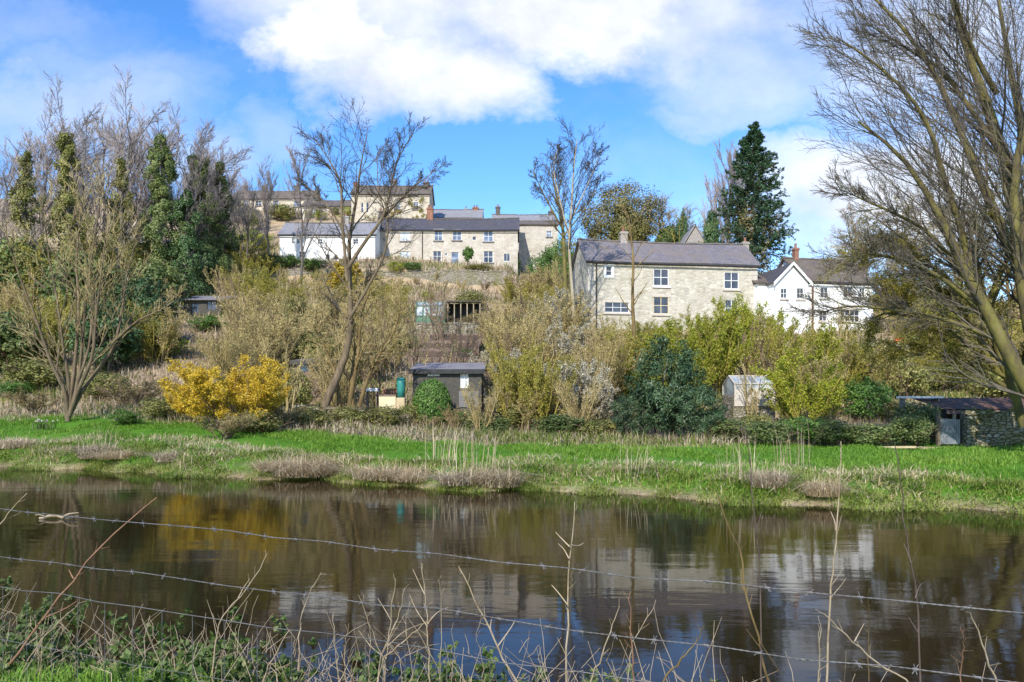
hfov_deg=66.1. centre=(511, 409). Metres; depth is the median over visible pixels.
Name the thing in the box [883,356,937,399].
bramble mound
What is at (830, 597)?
dead stem
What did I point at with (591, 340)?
bare whips
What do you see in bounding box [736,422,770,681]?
dead stem
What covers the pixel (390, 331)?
bare shrub
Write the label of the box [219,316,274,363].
bare shrub
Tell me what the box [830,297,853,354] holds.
bare whips
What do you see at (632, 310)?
thin tree
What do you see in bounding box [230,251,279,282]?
olive shrub
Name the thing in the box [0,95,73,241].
bare tree
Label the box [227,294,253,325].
bare whips
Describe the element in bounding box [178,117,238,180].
bare tree
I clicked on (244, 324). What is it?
bare shrub
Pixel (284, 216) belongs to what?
bramble mound
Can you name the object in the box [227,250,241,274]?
bramble mound
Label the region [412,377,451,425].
clipped bush
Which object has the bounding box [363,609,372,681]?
dead stem
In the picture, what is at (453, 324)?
bed wall
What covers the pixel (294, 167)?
bare tree
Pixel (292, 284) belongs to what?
bare shrub
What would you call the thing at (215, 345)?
bare shrub
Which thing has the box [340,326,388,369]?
bare shrub
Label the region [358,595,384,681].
dead stem
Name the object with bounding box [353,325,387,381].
bare whips
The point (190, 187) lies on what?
bare tree
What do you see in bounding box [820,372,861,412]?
willow shrub
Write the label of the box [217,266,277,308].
olive shrub
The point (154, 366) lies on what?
dry undergrowth
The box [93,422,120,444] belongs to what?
reed clump
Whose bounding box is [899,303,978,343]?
olive shrub
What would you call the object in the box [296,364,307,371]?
window
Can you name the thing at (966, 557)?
river water
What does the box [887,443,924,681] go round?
dead stem
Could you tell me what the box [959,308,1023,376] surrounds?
olive shrub
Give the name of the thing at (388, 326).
bare shrub
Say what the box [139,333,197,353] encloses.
lime bush
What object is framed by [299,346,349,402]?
bare shrub
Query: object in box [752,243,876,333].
white house
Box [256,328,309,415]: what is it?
bare whips
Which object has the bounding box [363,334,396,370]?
olive shrub
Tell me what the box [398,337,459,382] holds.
bare whips
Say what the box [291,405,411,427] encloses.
meadow wall
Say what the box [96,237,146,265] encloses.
ivy mound
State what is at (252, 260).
bare shrub
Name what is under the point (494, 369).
catkin shrub
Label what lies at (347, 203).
hillside cottage
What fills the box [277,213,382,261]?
white cottage
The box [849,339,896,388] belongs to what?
bramble mound
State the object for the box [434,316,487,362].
bare whips
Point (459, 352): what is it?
bare whips
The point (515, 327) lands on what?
bare shrub
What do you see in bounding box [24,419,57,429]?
daffodil clump
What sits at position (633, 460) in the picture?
reed clump
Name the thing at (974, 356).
bare shrub
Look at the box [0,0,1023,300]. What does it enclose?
sky
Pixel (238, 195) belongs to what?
bare tree
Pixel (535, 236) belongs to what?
annexe
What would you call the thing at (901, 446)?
plank
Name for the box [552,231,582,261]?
gap tree
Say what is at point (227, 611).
dead stem
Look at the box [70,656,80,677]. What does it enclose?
dead stem
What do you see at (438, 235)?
window
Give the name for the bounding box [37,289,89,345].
olive shrub
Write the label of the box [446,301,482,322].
open shelter
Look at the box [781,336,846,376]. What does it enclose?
bare shrub
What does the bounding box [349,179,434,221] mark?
tall stone house
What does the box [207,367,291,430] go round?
forsythia bush
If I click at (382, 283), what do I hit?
bare shrub
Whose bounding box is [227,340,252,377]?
bare shrub
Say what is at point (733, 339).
willow shrub
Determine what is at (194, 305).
window
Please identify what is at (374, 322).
olive shrub
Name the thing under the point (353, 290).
olive shrub
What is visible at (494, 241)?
stone terrace
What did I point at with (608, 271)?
window
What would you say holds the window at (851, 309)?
in the white house at (780, 283)
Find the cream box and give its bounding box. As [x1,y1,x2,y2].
[378,395,396,411]
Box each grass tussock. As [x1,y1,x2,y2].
[0,435,44,448]
[33,440,129,458]
[75,447,155,459]
[133,449,180,461]
[219,451,361,477]
[225,456,311,471]
[268,453,368,477]
[307,460,421,480]
[358,460,449,482]
[388,466,514,485]
[416,463,550,487]
[708,462,818,487]
[778,473,889,496]
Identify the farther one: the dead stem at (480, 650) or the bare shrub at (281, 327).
the bare shrub at (281, 327)
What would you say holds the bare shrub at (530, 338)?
on the ground at (276, 224)
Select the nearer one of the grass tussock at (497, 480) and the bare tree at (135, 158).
the grass tussock at (497, 480)
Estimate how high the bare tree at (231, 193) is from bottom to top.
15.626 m
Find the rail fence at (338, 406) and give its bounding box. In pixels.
[325,406,360,417]
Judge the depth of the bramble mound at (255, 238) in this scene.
121.40 m
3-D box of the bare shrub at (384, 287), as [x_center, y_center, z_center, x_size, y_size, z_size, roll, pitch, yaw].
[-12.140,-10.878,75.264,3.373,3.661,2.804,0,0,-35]
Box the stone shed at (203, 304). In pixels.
[182,296,234,316]
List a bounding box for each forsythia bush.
[156,353,287,429]
[163,384,203,420]
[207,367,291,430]
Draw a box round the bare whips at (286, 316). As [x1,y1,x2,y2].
[263,306,313,359]
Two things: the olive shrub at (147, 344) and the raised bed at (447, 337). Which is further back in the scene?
the raised bed at (447, 337)
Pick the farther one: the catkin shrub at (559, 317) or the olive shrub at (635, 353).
the catkin shrub at (559, 317)
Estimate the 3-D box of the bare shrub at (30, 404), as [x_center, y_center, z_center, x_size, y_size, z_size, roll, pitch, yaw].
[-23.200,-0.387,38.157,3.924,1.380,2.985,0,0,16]
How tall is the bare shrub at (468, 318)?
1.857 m
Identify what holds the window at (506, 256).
in the stone terrace at (494, 241)
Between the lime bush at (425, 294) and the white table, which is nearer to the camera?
the white table
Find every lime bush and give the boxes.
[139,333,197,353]
[236,227,275,251]
[313,208,327,220]
[343,207,350,215]
[387,260,405,271]
[421,291,433,298]
[688,320,719,336]
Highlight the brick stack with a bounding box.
[383,389,396,394]
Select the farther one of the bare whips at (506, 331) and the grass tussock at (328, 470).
the bare whips at (506, 331)
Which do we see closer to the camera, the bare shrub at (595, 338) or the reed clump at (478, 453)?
the reed clump at (478, 453)
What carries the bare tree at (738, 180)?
on the ground at (276, 224)
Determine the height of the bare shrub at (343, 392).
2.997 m
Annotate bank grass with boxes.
[0,438,1023,514]
[0,655,275,681]
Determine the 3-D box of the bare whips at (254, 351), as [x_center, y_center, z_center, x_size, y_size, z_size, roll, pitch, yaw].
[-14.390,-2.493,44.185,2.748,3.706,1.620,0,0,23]
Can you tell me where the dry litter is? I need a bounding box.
[0,582,985,681]
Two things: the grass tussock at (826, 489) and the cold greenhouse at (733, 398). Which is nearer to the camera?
the grass tussock at (826, 489)
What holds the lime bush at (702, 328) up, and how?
on the ground at (276, 224)
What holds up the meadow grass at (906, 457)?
on the ground at (276, 224)
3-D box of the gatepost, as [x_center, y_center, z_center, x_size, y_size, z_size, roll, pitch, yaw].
[16.375,0.909,28.200,0.403,1.340,0.360,0,0,-3]
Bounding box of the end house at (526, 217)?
[492,204,555,251]
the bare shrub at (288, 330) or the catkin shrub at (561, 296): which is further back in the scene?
the catkin shrub at (561, 296)
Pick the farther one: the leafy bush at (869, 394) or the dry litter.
the leafy bush at (869, 394)
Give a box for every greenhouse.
[415,301,446,325]
[722,375,774,425]
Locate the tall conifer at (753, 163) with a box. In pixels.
[708,121,799,274]
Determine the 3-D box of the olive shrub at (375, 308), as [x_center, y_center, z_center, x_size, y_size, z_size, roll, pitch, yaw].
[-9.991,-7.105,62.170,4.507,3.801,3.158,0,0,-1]
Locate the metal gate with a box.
[936,412,964,445]
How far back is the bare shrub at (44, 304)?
60.60 m
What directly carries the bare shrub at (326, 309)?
on the ground at (276, 224)
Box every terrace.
[235,183,320,209]
[378,205,519,273]
[434,205,483,218]
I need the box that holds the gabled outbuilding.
[681,223,703,242]
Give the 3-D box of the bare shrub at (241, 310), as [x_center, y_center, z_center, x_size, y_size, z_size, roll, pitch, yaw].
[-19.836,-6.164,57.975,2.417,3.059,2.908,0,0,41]
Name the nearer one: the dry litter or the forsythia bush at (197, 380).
the dry litter
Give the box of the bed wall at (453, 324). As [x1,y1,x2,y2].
[416,322,482,333]
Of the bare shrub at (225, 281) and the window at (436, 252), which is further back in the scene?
the window at (436, 252)
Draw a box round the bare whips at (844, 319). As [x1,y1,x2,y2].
[818,311,853,350]
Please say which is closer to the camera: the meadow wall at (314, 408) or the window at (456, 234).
the meadow wall at (314, 408)
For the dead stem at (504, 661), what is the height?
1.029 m
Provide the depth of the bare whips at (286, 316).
52.06 m
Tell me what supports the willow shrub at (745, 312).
on the ground at (276, 224)
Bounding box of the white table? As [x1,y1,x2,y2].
[366,388,378,409]
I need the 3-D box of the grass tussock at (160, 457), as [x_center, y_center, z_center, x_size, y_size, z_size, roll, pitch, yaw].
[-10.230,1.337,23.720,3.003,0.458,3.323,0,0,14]
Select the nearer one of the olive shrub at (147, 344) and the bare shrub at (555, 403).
the bare shrub at (555, 403)
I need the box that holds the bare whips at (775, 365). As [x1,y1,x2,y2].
[761,348,808,419]
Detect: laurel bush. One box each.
[610,391,657,436]
[624,332,707,439]
[669,382,728,439]
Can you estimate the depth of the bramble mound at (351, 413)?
35.14 m
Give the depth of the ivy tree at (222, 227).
86.38 m
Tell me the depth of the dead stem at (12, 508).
4.43 m
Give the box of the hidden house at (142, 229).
[132,203,163,247]
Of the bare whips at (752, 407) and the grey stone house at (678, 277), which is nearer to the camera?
the bare whips at (752, 407)
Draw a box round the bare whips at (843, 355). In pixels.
[815,336,853,371]
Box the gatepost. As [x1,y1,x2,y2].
[961,416,977,446]
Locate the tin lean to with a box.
[911,397,1023,437]
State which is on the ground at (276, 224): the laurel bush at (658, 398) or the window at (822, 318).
the laurel bush at (658, 398)
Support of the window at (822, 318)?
in the white house at (780, 283)
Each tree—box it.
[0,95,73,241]
[0,118,80,260]
[0,136,56,312]
[0,139,48,246]
[0,155,186,420]
[0,169,21,235]
[16,70,123,235]
[35,122,94,292]
[45,109,111,271]
[51,115,111,234]
[77,65,183,267]
[81,104,139,239]
[85,113,192,262]
[91,152,147,287]
[111,113,175,246]
[121,116,207,295]
[129,102,238,259]
[155,101,254,293]
[157,179,219,297]
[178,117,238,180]
[179,153,234,295]
[192,136,240,245]
[198,157,245,289]
[205,164,245,258]
[221,164,248,227]
[226,155,274,270]
[254,163,280,257]
[278,134,327,283]
[289,94,452,411]
[304,270,417,409]
[462,246,473,265]
[528,135,612,304]
[538,116,608,318]
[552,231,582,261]
[578,176,665,241]
[605,195,648,240]
[608,191,653,374]
[647,193,678,240]
[650,223,677,242]
[654,202,703,237]
[654,206,697,242]
[695,166,727,242]
[709,140,743,242]
[721,142,758,239]
[776,0,1023,398]
[812,146,1023,427]
[822,202,883,271]
[856,189,948,293]
[916,206,998,286]
[971,191,1021,297]
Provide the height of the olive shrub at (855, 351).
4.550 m
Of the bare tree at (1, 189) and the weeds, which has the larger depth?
the bare tree at (1, 189)
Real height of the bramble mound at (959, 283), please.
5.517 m
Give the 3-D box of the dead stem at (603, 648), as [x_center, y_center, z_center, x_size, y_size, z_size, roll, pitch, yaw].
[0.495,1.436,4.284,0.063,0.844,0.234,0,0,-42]
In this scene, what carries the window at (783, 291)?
in the white house at (780, 283)
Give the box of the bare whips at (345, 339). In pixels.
[325,308,369,366]
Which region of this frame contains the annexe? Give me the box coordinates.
[519,220,558,272]
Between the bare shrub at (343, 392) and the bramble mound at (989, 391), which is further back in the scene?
the bramble mound at (989, 391)
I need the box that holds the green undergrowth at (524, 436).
[0,242,1009,447]
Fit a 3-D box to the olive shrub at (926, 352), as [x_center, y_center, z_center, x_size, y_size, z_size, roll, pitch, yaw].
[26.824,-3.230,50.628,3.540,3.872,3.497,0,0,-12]
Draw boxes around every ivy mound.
[0,236,49,310]
[0,306,53,373]
[25,248,129,318]
[32,237,61,261]
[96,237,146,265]
[120,258,198,310]
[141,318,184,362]
[258,251,286,272]
[441,410,483,430]
[464,414,513,432]
[529,413,589,434]
[705,418,751,441]
[738,420,798,444]
[810,419,864,445]
[846,423,902,446]
[883,414,944,445]
[885,399,943,443]
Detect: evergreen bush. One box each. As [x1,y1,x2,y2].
[55,294,148,374]
[102,273,181,322]
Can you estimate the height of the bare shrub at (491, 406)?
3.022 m
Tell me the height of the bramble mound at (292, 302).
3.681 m
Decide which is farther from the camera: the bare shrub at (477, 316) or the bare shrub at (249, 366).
the bare shrub at (477, 316)
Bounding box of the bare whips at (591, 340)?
[569,329,611,362]
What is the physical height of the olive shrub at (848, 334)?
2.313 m
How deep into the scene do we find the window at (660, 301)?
68.98 m
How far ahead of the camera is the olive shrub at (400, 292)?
74.35 m
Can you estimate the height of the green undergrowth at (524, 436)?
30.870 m
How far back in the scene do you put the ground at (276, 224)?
25.90 m
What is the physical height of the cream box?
0.990 m
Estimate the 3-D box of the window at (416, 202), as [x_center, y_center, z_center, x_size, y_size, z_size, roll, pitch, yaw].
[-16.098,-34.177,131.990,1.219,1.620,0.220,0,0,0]
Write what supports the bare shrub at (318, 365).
on the ground at (276, 224)
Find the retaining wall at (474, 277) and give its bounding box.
[276,268,506,285]
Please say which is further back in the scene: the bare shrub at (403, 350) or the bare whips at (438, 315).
the bare whips at (438, 315)
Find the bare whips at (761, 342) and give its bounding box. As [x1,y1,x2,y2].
[747,309,812,391]
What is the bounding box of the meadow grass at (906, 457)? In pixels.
[0,410,1023,504]
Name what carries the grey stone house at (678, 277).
on the ground at (276, 224)
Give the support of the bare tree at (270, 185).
on the ground at (276, 224)
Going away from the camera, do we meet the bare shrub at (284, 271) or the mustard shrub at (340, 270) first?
the mustard shrub at (340, 270)
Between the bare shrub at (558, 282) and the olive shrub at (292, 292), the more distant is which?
the bare shrub at (558, 282)
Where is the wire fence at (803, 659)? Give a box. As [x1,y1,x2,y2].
[0,507,1023,681]
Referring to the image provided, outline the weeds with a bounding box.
[0,576,721,681]
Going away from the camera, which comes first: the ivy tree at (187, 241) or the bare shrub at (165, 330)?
the bare shrub at (165, 330)
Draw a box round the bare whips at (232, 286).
[210,271,244,321]
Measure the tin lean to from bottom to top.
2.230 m
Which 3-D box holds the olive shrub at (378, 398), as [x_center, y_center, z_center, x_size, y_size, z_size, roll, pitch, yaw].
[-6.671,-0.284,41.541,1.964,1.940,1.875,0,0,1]
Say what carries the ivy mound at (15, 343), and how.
on the ground at (276, 224)
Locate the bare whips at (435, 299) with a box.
[425,279,453,322]
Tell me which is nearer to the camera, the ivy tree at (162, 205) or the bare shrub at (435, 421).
the bare shrub at (435, 421)
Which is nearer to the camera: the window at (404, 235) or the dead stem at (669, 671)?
the dead stem at (669, 671)
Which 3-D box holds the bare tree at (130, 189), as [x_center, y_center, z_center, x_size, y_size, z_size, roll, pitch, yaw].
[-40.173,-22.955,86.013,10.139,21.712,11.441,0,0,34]
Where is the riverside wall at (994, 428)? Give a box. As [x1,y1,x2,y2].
[960,407,1023,447]
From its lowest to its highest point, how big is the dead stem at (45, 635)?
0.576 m
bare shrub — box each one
[0,278,33,316]
[0,283,35,316]
[0,387,62,413]
[31,294,70,329]
[74,230,97,267]
[90,253,135,291]
[94,376,165,408]
[123,304,189,365]
[138,274,175,312]
[182,410,267,438]
[190,330,236,363]
[195,324,249,381]
[199,328,250,383]
[202,263,251,300]
[212,283,277,331]
[217,334,282,370]
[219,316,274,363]
[221,296,282,330]
[227,306,267,328]
[227,314,257,345]
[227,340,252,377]
[229,302,306,364]
[230,320,276,347]
[230,356,283,394]
[232,285,288,317]
[240,249,260,270]
[240,331,288,375]
[244,313,306,377]
[252,295,283,321]
[254,307,318,361]
[262,289,332,354]
[272,287,319,329]
[272,404,306,427]
[276,268,289,284]
[288,279,299,289]
[288,367,316,390]
[292,276,346,330]
[299,342,361,404]
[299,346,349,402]
[307,267,333,300]
[307,284,360,333]
[308,318,336,334]
[309,360,363,406]
[316,286,343,305]
[324,282,353,324]
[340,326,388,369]
[346,290,387,319]
[354,353,392,383]
[356,289,388,313]
[356,316,404,364]
[358,300,406,339]
[363,287,390,312]
[363,301,405,341]
[368,289,418,332]
[370,277,400,294]
[376,275,411,297]
[378,332,413,372]
[401,414,446,427]
[411,275,419,284]
[438,404,469,428]
[444,312,477,322]
[455,278,466,290]
[458,377,506,432]
[469,309,511,345]
[474,291,540,343]
[479,279,491,289]
[480,306,546,346]
[482,316,530,367]
[485,314,548,357]
[485,329,527,351]
[489,298,526,323]
[491,291,550,345]
[491,344,539,365]
[498,390,538,429]
[503,267,544,303]
[506,312,578,371]
[510,362,564,415]
[513,338,550,359]
[513,390,544,432]
[521,263,548,292]
[523,265,562,299]
[526,289,597,341]
[541,305,581,333]
[547,262,570,309]
[553,377,608,420]
[556,343,608,400]
[570,336,640,397]
[574,322,626,415]
[581,311,627,353]
[586,321,628,360]
[589,325,644,374]
[684,321,733,371]
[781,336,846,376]
[795,351,849,421]
[843,337,917,398]
[867,261,897,289]
[878,296,930,339]
[914,328,970,373]
[919,390,976,408]
[959,336,1010,378]
[963,281,1021,349]
[973,328,1023,367]
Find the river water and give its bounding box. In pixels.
[0,467,1023,681]
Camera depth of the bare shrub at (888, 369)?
47.88 m
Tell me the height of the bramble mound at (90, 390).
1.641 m
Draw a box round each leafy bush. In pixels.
[0,380,36,396]
[105,409,143,423]
[189,314,228,331]
[278,254,299,267]
[299,257,325,270]
[395,333,419,349]
[403,262,421,269]
[526,249,554,286]
[544,238,566,263]
[551,251,573,281]
[777,414,828,444]
[839,376,896,421]
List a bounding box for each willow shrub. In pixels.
[612,356,648,395]
[640,340,695,357]
[643,317,713,364]
[647,346,719,428]
[655,313,728,406]
[686,295,752,402]
[713,291,787,374]
[744,320,765,362]
[749,345,849,423]
[753,309,801,356]
[789,323,844,385]
[792,369,842,420]
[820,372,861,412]
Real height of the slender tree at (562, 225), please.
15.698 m
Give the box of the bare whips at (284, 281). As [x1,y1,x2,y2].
[272,263,295,291]
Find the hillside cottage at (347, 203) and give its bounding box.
[301,200,350,219]
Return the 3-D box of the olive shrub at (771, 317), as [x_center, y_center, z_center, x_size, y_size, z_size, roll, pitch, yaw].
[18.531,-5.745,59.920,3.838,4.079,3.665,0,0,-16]
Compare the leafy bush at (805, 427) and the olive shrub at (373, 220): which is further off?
the olive shrub at (373, 220)
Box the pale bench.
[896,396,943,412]
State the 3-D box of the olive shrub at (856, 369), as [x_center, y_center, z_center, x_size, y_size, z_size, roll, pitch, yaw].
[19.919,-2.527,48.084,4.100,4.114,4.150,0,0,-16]
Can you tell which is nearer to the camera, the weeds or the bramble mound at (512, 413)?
the weeds
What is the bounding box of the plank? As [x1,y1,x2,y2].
[883,446,915,447]
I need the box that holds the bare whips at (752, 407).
[733,355,766,418]
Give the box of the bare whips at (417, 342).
[402,308,434,365]
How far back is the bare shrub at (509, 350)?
49.99 m
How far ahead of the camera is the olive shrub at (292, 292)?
66.05 m
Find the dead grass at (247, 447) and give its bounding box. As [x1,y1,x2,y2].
[0,379,1023,501]
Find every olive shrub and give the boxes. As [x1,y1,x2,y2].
[0,298,60,341]
[1,233,71,307]
[5,284,38,320]
[18,294,90,365]
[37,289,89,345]
[72,213,151,279]
[101,298,159,358]
[126,305,180,365]
[210,236,246,263]
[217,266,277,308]
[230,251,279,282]
[230,252,252,275]
[241,244,268,266]
[255,281,295,312]
[257,275,313,309]
[305,342,351,363]
[334,281,378,313]
[339,277,396,299]
[353,314,388,334]
[357,298,413,331]
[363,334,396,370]
[364,212,378,221]
[367,281,413,309]
[370,385,396,408]
[384,283,411,306]
[484,328,548,427]
[492,277,525,306]
[502,355,548,385]
[511,347,576,427]
[517,280,562,318]
[527,347,589,413]
[587,320,642,395]
[598,315,666,362]
[622,321,673,378]
[624,317,673,342]
[624,340,681,378]
[648,356,715,383]
[656,317,722,382]
[678,304,722,335]
[706,353,722,392]
[739,307,778,340]
[758,315,822,391]
[803,327,857,347]
[811,332,880,388]
[814,329,862,386]
[864,297,920,332]
[875,263,917,293]
[896,294,934,327]
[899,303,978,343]
[902,331,950,386]
[926,302,976,359]
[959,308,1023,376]
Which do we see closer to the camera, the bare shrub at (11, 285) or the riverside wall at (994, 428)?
the riverside wall at (994, 428)
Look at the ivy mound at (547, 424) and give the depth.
35.43 m
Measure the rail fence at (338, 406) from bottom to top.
1.100 m
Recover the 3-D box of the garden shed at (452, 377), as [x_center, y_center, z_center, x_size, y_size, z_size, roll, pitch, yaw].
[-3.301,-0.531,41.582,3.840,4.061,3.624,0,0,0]
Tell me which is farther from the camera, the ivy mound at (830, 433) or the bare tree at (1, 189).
the bare tree at (1, 189)
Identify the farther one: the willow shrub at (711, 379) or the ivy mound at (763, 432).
the willow shrub at (711, 379)
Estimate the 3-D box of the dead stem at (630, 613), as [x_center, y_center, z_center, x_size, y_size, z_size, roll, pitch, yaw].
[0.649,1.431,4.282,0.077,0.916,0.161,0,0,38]
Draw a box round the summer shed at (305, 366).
[289,358,338,395]
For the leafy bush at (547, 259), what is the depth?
99.20 m
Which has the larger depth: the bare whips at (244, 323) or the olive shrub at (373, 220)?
the olive shrub at (373, 220)
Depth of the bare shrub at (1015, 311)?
57.40 m
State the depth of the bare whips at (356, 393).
42.29 m
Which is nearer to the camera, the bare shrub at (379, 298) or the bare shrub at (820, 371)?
the bare shrub at (820, 371)
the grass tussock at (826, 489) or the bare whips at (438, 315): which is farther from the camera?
the bare whips at (438, 315)
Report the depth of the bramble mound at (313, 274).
93.59 m
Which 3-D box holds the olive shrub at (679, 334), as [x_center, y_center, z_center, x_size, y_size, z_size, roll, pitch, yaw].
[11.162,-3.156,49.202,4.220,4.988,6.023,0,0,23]
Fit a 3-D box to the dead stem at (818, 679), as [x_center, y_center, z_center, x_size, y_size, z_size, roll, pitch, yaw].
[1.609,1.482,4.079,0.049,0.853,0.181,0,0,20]
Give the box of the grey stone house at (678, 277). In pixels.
[569,227,761,336]
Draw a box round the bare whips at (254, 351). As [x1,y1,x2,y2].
[236,330,270,367]
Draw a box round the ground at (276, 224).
[0,198,1023,679]
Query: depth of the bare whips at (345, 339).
47.92 m
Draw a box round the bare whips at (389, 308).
[341,296,395,383]
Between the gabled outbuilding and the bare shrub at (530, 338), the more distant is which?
the gabled outbuilding
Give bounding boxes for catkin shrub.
[469,347,536,411]
[510,311,561,350]
[529,298,563,338]
[536,322,592,368]
[542,358,610,418]
[543,286,593,328]
[545,332,585,367]
[580,373,619,423]
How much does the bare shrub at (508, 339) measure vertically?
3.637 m
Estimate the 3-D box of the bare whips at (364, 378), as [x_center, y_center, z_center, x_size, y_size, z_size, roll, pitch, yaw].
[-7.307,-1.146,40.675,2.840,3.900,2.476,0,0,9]
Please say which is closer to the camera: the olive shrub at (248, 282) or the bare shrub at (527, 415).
the bare shrub at (527, 415)
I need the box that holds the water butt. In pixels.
[396,377,405,409]
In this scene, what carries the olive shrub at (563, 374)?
on the ground at (276, 224)
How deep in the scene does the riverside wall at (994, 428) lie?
28.35 m
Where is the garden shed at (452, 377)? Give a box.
[409,363,486,428]
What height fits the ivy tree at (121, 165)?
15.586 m
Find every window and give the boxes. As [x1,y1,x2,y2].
[192,303,198,312]
[207,301,215,309]
[255,199,261,206]
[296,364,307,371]
[399,231,410,241]
[399,249,410,258]
[413,200,419,209]
[432,249,442,261]
[433,231,443,241]
[451,231,461,240]
[460,374,467,387]
[482,231,493,242]
[482,249,493,263]
[504,254,509,260]
[545,229,552,237]
[603,300,630,314]
[604,264,613,277]
[651,294,670,315]
[652,269,670,287]
[723,272,740,290]
[725,300,738,318]
[779,289,788,299]
[795,288,805,300]
[818,313,828,322]
[819,287,827,299]
[839,307,861,322]
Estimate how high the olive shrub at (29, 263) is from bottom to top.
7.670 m
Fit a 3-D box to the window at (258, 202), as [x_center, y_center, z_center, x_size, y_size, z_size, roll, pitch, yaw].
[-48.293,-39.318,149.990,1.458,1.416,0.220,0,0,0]
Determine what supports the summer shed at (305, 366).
on the ground at (276, 224)
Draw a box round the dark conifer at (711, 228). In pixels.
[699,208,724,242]
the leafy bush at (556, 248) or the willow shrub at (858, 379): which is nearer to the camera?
the willow shrub at (858, 379)
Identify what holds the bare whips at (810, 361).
on the ground at (276, 224)
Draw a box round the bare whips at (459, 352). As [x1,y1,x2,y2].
[435,325,480,362]
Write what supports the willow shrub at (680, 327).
on the ground at (276, 224)
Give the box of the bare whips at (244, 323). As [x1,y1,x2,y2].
[219,302,273,346]
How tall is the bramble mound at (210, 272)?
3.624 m
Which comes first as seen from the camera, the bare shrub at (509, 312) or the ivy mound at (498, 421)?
the ivy mound at (498, 421)
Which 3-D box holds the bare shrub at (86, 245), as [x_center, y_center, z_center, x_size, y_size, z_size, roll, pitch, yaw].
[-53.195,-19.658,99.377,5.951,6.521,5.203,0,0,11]
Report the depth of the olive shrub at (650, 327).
55.24 m
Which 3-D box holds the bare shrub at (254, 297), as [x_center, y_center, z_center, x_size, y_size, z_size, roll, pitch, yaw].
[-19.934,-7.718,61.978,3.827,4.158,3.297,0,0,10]
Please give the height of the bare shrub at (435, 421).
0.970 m
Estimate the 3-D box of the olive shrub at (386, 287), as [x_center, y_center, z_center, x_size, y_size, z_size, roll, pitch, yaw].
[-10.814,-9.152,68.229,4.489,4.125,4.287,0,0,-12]
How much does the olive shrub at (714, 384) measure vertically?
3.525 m
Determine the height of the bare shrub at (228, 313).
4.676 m
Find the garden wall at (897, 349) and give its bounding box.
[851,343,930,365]
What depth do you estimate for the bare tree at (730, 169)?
94.65 m
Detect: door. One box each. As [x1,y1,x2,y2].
[450,250,459,263]
[459,391,478,406]
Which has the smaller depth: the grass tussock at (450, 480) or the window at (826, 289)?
the grass tussock at (450, 480)
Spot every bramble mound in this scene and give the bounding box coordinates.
[0,333,12,368]
[0,355,76,389]
[22,324,59,362]
[83,370,143,399]
[128,395,181,417]
[206,265,225,287]
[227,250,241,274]
[230,409,298,433]
[234,200,254,223]
[241,265,273,291]
[246,207,264,229]
[246,233,269,245]
[262,202,300,220]
[271,295,311,331]
[277,295,328,329]
[278,366,326,409]
[281,404,332,428]
[282,213,290,220]
[286,328,340,370]
[310,269,324,281]
[324,404,366,423]
[359,404,414,425]
[398,402,422,423]
[451,290,489,307]
[460,263,493,270]
[499,405,552,428]
[575,416,626,437]
[739,411,780,432]
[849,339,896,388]
[874,401,917,420]
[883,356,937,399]
[890,329,929,344]
[908,290,960,318]
[911,361,977,390]
[921,277,982,327]
[940,327,991,369]
[963,368,1020,397]
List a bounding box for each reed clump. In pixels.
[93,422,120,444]
[425,418,463,461]
[435,431,471,470]
[464,418,503,470]
[620,439,651,476]
[709,426,761,482]
[768,419,813,467]
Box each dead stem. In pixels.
[0,493,26,524]
[0,496,156,678]
[22,601,84,672]
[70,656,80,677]
[212,550,267,681]
[263,630,290,681]
[297,573,321,680]
[332,614,339,681]
[341,625,353,681]
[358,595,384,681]
[359,574,420,677]
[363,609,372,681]
[375,584,408,681]
[378,620,427,681]
[402,599,412,681]
[410,563,447,681]
[438,579,445,681]
[451,622,458,680]
[458,566,517,681]
[475,615,488,680]
[553,502,582,681]
[589,606,619,681]
[623,591,637,681]
[626,600,655,681]
[662,625,703,681]
[717,492,781,681]
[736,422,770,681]
[815,609,907,681]
[817,617,827,681]
[826,440,845,681]
[858,586,873,681]
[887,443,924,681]
[952,628,972,681]
[965,611,1000,681]
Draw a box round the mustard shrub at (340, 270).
[326,259,366,301]
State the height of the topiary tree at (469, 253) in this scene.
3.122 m
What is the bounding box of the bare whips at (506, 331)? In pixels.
[468,326,521,408]
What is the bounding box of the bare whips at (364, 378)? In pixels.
[338,348,396,409]
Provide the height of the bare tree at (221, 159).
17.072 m
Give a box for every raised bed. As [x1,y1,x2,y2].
[406,350,475,362]
[419,342,479,353]
[427,334,481,348]
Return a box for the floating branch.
[36,512,78,518]
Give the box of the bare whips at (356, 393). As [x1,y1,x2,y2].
[342,377,373,409]
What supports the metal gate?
attached to the gatepost
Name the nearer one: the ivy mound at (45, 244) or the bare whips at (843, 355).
the bare whips at (843, 355)
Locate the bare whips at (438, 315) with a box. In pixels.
[406,278,452,339]
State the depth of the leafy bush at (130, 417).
31.78 m
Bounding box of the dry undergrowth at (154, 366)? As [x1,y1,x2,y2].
[0,237,1022,446]
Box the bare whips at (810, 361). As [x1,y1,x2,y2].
[804,345,849,380]
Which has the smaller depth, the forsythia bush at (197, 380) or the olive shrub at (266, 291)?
the forsythia bush at (197, 380)
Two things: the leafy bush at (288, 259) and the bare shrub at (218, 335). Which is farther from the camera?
the leafy bush at (288, 259)
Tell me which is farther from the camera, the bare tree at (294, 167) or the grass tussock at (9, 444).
the bare tree at (294, 167)
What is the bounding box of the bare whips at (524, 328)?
[485,306,543,356]
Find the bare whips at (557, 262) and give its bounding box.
[545,260,567,307]
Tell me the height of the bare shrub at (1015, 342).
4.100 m
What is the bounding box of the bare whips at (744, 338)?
[712,320,757,374]
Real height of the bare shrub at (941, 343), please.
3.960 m
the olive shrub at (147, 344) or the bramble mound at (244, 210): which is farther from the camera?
the bramble mound at (244, 210)

